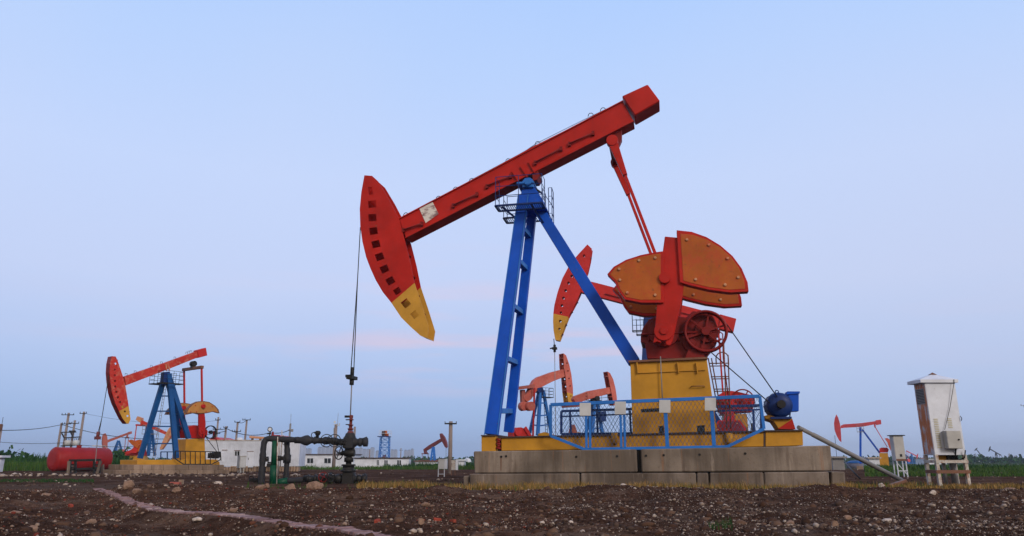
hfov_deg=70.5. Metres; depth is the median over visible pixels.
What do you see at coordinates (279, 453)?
conduit post
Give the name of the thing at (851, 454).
steel pipe
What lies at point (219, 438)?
house
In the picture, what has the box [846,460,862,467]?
dome tank
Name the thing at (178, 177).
sky
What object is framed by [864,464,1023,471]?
tall grass
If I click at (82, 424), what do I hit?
power pole
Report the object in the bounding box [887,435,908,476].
cabinet
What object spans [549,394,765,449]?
safety fence
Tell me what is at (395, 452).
apartment tower
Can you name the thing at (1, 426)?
lamp pole
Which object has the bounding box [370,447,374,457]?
apartment tower
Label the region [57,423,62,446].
power pole
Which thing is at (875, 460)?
shed
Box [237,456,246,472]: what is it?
cabinet
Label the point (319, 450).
apartment tower
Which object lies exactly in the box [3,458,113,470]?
tall grass
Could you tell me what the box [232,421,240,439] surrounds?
power pole
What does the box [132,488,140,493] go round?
rock
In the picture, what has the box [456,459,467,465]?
shed
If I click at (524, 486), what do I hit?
dry grass
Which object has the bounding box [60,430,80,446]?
transformer frame
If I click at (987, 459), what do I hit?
hedge
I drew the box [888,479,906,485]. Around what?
rock
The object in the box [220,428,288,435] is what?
power line
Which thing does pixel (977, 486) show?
dry grass
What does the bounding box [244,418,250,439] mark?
power pole
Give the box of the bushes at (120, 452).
[0,445,130,458]
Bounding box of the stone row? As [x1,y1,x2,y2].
[0,472,361,476]
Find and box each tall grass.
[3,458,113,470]
[279,464,474,469]
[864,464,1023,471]
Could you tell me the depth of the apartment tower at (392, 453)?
2368.36 m
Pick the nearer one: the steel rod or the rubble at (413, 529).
the rubble at (413, 529)
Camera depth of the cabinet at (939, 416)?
23.18 m
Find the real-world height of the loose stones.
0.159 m
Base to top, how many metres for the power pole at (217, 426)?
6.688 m
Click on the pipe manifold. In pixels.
(306, 440)
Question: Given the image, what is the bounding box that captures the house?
[209,437,233,466]
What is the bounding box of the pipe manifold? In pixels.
[258,427,338,483]
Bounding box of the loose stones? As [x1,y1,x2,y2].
[1,469,1022,487]
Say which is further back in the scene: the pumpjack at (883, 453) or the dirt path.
the pumpjack at (883, 453)
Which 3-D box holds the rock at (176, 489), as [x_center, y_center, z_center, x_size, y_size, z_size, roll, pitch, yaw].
[-7.057,4.669,15.207,0.204,0.149,0.137,0,-15,0]
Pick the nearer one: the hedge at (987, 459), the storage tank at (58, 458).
the storage tank at (58, 458)
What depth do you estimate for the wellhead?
24.85 m
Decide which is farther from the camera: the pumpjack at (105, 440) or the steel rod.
the pumpjack at (105, 440)
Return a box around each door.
[220,452,223,461]
[248,452,252,466]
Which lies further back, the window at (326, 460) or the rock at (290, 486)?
the window at (326, 460)
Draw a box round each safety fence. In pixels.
[160,451,220,464]
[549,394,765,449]
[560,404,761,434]
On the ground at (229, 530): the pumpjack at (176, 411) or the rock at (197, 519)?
the rock at (197, 519)
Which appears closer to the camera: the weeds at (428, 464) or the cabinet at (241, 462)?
the cabinet at (241, 462)
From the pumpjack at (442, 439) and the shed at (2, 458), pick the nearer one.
the shed at (2, 458)
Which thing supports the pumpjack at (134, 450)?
on the ground at (229, 530)
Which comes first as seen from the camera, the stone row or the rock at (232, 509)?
the rock at (232, 509)
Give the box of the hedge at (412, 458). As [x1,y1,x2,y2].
[41,455,473,462]
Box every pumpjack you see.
[94,348,219,464]
[102,431,131,453]
[125,416,170,459]
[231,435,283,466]
[345,85,802,450]
[418,433,447,460]
[508,353,572,435]
[550,245,754,434]
[562,372,616,432]
[834,415,890,468]
[906,450,917,463]
[989,446,1001,457]
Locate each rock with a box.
[29,525,37,531]
[86,519,96,523]
[122,480,134,489]
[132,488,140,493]
[171,487,180,492]
[192,517,201,521]
[228,508,237,511]
[255,485,266,489]
[284,484,295,489]
[306,481,323,489]
[418,518,423,524]
[421,502,429,506]
[831,520,838,525]
[844,515,851,520]
[882,518,891,522]
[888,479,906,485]
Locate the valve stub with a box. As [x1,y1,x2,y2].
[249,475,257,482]
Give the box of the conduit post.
[278,430,282,475]
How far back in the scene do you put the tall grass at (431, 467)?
65.84 m
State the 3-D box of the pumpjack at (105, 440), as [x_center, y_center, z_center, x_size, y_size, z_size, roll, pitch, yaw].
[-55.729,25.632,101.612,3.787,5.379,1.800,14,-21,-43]
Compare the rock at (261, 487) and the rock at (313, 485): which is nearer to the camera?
the rock at (261, 487)
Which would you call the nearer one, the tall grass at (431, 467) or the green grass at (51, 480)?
the green grass at (51, 480)
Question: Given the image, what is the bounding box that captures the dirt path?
[93,488,390,535]
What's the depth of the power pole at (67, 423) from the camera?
85.97 m
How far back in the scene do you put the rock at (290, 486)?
17.95 m
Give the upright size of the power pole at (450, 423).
3.292 m
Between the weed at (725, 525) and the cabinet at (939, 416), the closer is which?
the weed at (725, 525)
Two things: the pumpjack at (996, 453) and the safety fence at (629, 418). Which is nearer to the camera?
the safety fence at (629, 418)
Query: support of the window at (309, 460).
in the shed at (323, 460)
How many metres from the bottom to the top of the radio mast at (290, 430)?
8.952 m
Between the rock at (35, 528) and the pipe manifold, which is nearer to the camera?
the rock at (35, 528)
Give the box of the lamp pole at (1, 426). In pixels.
[0,419,2,440]
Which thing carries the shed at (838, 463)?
on the ground at (229, 530)
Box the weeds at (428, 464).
[384,461,473,467]
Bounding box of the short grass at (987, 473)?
[865,469,1023,476]
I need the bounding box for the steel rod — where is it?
[844,461,860,478]
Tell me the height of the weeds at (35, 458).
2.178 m
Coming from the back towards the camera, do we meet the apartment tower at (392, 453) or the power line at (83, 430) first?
the apartment tower at (392, 453)
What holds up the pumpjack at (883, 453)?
on the ground at (229, 530)
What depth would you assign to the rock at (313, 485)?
17.71 m
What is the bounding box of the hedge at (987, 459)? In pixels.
[843,454,1023,463]
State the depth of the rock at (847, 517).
9.77 m
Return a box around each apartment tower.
[317,447,321,453]
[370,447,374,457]
[390,449,393,457]
[394,449,397,457]
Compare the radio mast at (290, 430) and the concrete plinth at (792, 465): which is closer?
the concrete plinth at (792, 465)
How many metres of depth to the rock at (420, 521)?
8.18 m
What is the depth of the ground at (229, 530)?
12.92 m
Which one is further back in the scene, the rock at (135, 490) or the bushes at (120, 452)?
the bushes at (120, 452)
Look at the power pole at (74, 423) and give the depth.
85.92 m
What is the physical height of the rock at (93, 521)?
0.094 m
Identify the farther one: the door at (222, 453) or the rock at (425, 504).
the door at (222, 453)
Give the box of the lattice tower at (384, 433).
[377,430,391,457]
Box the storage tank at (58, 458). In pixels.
[47,445,112,471]
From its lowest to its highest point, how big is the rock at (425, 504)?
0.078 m
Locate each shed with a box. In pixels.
[0,455,10,471]
[297,454,361,467]
[354,458,410,467]
[413,461,437,464]
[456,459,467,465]
[831,456,846,469]
[862,457,881,465]
[915,459,946,464]
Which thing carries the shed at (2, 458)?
on the ground at (229, 530)
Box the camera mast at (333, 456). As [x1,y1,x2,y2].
[332,421,339,467]
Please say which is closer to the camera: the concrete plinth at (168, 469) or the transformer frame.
the concrete plinth at (168, 469)
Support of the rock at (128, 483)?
on the ground at (229, 530)
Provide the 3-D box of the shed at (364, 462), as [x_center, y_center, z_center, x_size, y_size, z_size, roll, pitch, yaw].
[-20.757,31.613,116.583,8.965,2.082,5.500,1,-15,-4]
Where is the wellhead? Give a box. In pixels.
[318,415,367,483]
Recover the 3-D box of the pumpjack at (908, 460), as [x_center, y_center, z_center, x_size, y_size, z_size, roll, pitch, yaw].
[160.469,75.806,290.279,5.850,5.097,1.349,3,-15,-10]
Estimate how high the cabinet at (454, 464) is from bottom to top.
0.830 m
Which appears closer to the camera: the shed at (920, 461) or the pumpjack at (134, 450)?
the pumpjack at (134, 450)
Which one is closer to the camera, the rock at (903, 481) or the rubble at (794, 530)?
the rubble at (794, 530)
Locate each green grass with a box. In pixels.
[0,478,93,482]
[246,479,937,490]
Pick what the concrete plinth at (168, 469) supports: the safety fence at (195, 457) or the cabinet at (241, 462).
the safety fence at (195, 457)
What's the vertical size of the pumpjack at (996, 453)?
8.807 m
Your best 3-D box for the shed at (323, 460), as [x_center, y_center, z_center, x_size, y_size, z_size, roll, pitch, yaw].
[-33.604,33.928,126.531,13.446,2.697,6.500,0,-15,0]
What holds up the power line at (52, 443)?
attached to the power pole at (74, 423)
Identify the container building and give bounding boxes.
[205,440,305,471]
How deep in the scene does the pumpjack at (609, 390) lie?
57.01 m
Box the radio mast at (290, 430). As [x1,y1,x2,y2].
[289,422,292,436]
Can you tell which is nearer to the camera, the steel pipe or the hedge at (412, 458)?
the steel pipe
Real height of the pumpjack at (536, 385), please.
9.463 m
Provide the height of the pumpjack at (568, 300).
13.990 m
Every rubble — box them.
[0,483,550,535]
[550,485,1023,535]
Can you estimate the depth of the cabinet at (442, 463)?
34.77 m
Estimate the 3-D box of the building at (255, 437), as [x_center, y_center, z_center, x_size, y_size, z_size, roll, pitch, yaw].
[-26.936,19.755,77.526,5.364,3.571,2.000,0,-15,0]
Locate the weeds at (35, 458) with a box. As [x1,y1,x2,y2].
[3,451,133,464]
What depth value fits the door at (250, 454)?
48.55 m
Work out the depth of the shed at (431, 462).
115.85 m
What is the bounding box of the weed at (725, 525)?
[709,516,732,530]
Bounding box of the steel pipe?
[797,425,902,480]
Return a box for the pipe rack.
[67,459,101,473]
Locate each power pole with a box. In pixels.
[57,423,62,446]
[61,413,73,446]
[69,420,78,446]
[79,412,86,444]
[213,417,220,436]
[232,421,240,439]
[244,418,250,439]
[445,421,456,473]
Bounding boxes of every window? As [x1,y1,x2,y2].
[307,458,312,462]
[324,458,330,462]
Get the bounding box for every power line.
[2,424,224,438]
[3,442,156,446]
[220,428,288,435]
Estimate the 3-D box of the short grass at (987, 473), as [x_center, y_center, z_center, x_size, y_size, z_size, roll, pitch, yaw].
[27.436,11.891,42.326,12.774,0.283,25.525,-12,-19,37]
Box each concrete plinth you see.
[103,465,228,474]
[463,446,844,488]
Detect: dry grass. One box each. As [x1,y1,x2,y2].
[356,478,913,490]
[905,481,1023,489]
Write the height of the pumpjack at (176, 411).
6.877 m
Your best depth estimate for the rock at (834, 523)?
8.93 m
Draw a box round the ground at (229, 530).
[0,460,1023,535]
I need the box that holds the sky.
[0,0,1023,459]
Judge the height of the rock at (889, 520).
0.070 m
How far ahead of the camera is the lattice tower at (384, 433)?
121.04 m
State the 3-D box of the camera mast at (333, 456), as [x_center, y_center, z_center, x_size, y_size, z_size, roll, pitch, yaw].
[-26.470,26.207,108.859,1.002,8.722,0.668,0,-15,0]
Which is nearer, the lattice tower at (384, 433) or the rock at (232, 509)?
the rock at (232, 509)
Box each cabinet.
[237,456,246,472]
[438,458,447,476]
[451,459,457,474]
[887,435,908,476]
[907,373,970,485]

